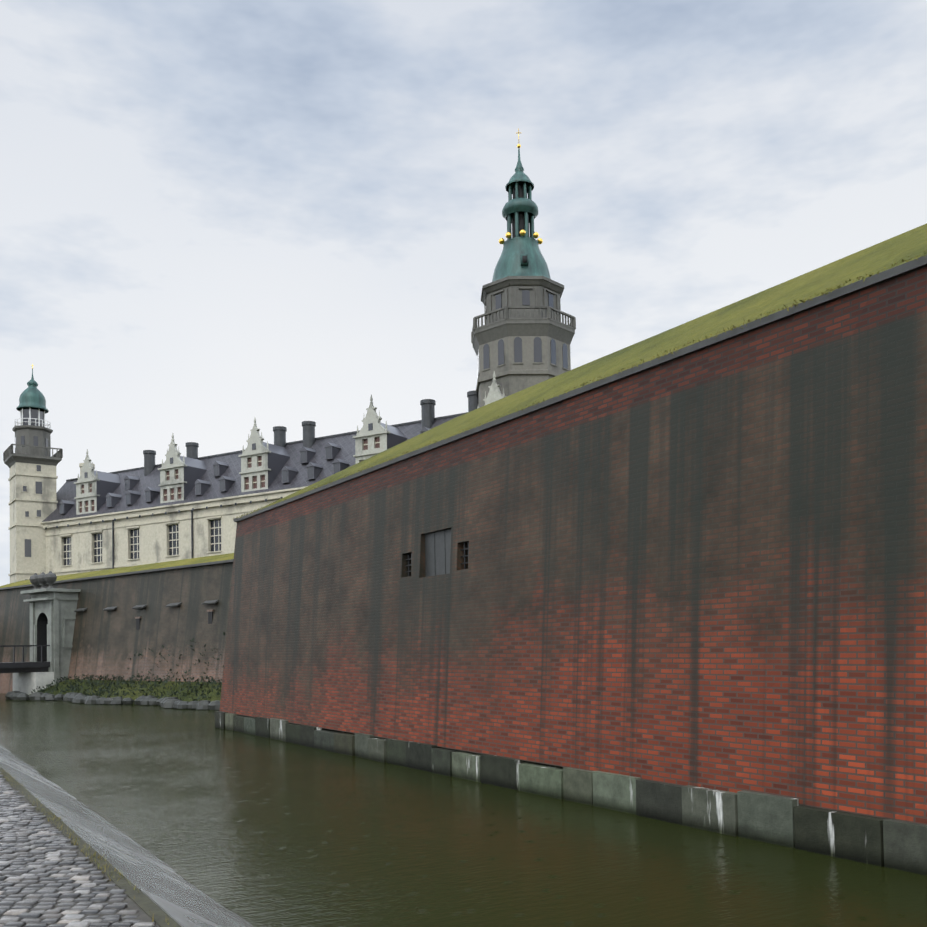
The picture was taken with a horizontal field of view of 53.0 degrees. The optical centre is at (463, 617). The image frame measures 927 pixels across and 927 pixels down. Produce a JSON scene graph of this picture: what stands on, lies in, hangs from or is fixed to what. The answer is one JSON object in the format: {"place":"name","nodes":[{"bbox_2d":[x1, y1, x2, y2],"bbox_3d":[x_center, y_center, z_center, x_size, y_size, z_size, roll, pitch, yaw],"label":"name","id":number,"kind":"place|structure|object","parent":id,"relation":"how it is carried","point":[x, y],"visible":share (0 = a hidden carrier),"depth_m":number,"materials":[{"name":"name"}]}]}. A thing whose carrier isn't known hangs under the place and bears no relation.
{"place":"outdoors","nodes":[
{"label":"outdoors","id":0,"kind":"place"},
{"bbox_2d":[0,645,53,694],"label":"gate bridge","id":1,"kind":"structure","parent":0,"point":[28,677],"depth_m":54.02,"materials":[{"name":"grey concrete"}]},
{"bbox_2d":[3,407,62,582],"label":"castle tower","id":2,"kind":"structure","parent":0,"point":[31,462],"depth_m":137.18,"materials":[{"name":"stone"}]},
{"bbox_2d":[16,369,48,413],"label":"tower dome","id":3,"kind":"structure","parent":2,"relation":"on","point":[31,395],"depth_m":138.67,"materials":[{"name":"teal metal"}]},
{"bbox_2d":[40,371,505,575],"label":"castle building","id":4,"kind":"structure","parent":2,"relation":"attached to","point":[175,505],"depth_m":123.10,"materials":[{"name":"beige stone"}]},
{"bbox_2d":[0,777,159,926],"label":"cobblestone joints","id":5,"kind":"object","parent":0,"point":[143,916],"depth_m":6.56,"materials":[{"name":"grey stone"}]},
{"bbox_2d":[0,772,155,926],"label":"cobble setts","id":6,"kind":"structure","parent":5,"relation":"on","point":[12,810],"depth_m":6.77,"materials":[{"name":"grey stone"}]},
{"bbox_2d":[0,766,180,926],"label":"moss strip","id":7,"kind":"object","parent":5,"relation":"on","point":[143,902],"depth_m":7.08,"materials":[{"name":"green plant"}]},
{"bbox_2d":[0,771,168,924],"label":"grass tufts","id":8,"kind":"object","parent":7,"relation":"on","point":[104,867],"visible":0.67,"depth_m":8.08,"materials":[{"name":"green plant"}]},
{"bbox_2d":[0,553,233,587],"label":"grass strip","id":9,"kind":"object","parent":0,"point":[222,557],"depth_m":54.12,"materials":[{"name":"green plant"}]},
{"bbox_2d":[74,600,218,629],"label":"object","id":10,"kind":"object","parent":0,"point":[210,616],"visible":0.79,"depth_m":48.97,"materials":[{"name":"grey stone"}]},
{"bbox_2d":[0,693,926,926],"bbox_3d":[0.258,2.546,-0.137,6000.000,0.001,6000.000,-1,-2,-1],"label":"moat water","id":11,"kind":"structure","parent":0,"point":[256,831],"depth_m":11.89,"materials":[{"name":"green liquid"}]},
{"bbox_2d":[5,632,226,709],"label":"bank vegetation","id":12,"kind":"object","parent":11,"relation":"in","point":[176,694],"visible":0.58,"depth_m":47.02,"materials":[{"name":"green plant"}]},
{"bbox_2d":[0,562,232,693],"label":"curtain wall","id":13,"kind":"structure","parent":11,"relation":"on","point":[108,642],"depth_m":50.61,"materials":[{"name":"grey stone"}]},
{"bbox_2d":[20,571,80,684],"bbox_3d":[-24.474,0.876,56.320,3.340,7.208,3.150,-2,-2,40],"label":"gate portal","id":14,"kind":"object","parent":13,"relation":"attached to","point":[52,616],"visible":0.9,"depth_m":55.18,"materials":[{"name":"stone"}]},
{"bbox_2d":[0,559,233,589],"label":"wall coping","id":15,"kind":"object","parent":13,"relation":"on","point":[147,571],"visible":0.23,"depth_m":51.55,"materials":[{"name":"grey stone"}]},
{"bbox_2d":[0,745,254,926],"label":"bank apron slabs","id":16,"kind":"structure","parent":11,"relation":"in","point":[173,894],"depth_m":9.48,"materials":[{"name":"stone"}]},
{"bbox_2d":[471,276,575,407],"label":"tower","id":17,"kind":"structure","parent":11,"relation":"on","point":[521,338],"depth_m":99.96,"materials":[{"name":"grey stone"}]},
{"bbox_2d":[492,148,550,281],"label":"spire","id":18,"kind":"structure","parent":17,"relation":"on","point":[521,255],"depth_m":102.87,"materials":[{"name":"teal metal"}]},
{"bbox_2d":[499,128,542,243],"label":"ornaments","id":19,"kind":"object","parent":18,"relation":"attached to","point":[522,233],"visible":0.67,"depth_m":102.86},
{"bbox_2d":[215,711,926,875],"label":"stone wall base","id":20,"kind":"object","parent":11,"relation":"in","point":[793,823],"visible":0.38,"depth_m":13.36,"materials":[{"name":"grey stone"}]},
{"bbox_2d":[219,266,926,824],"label":"bastion wall","id":21,"kind":"structure","parent":11,"relation":"in","point":[703,568],"depth_m":13.79,"materials":[{"name":"red brick"}]},
{"bbox_2d":[405,529,468,576],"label":"window shutters","id":22,"kind":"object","parent":21,"relation":"in","point":[437,551],"depth_m":19.60,"materials":[{"name":"grey wood"}]},
{"bbox_2d":[233,251,925,518],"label":"grass tufts","id":23,"kind":"object","parent":21,"relation":"on","point":[749,320],"visible":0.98,"depth_m":13.72,"materials":[{"name":"green plant"}]},
{"bbox_2d":[233,255,926,521],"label":"wall coping","id":24,"kind":"object","parent":21,"relation":"on","point":[891,273],"visible":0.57,"depth_m":14.00,"materials":[{"name":"grey stone"}]},
{"bbox_2d":[249,223,926,513],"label":"grass bank","id":25,"kind":"structure","parent":21,"relation":"on","point":[878,257],"depth_m":16.00,"materials":[{"name":"green plant"}]},
{"bbox_2d":[0,0,926,585],"label":"sky","id":26,"kind":"structure","parent":0,"point":[217,217],"materials":[{"name":"white"}]}
]}

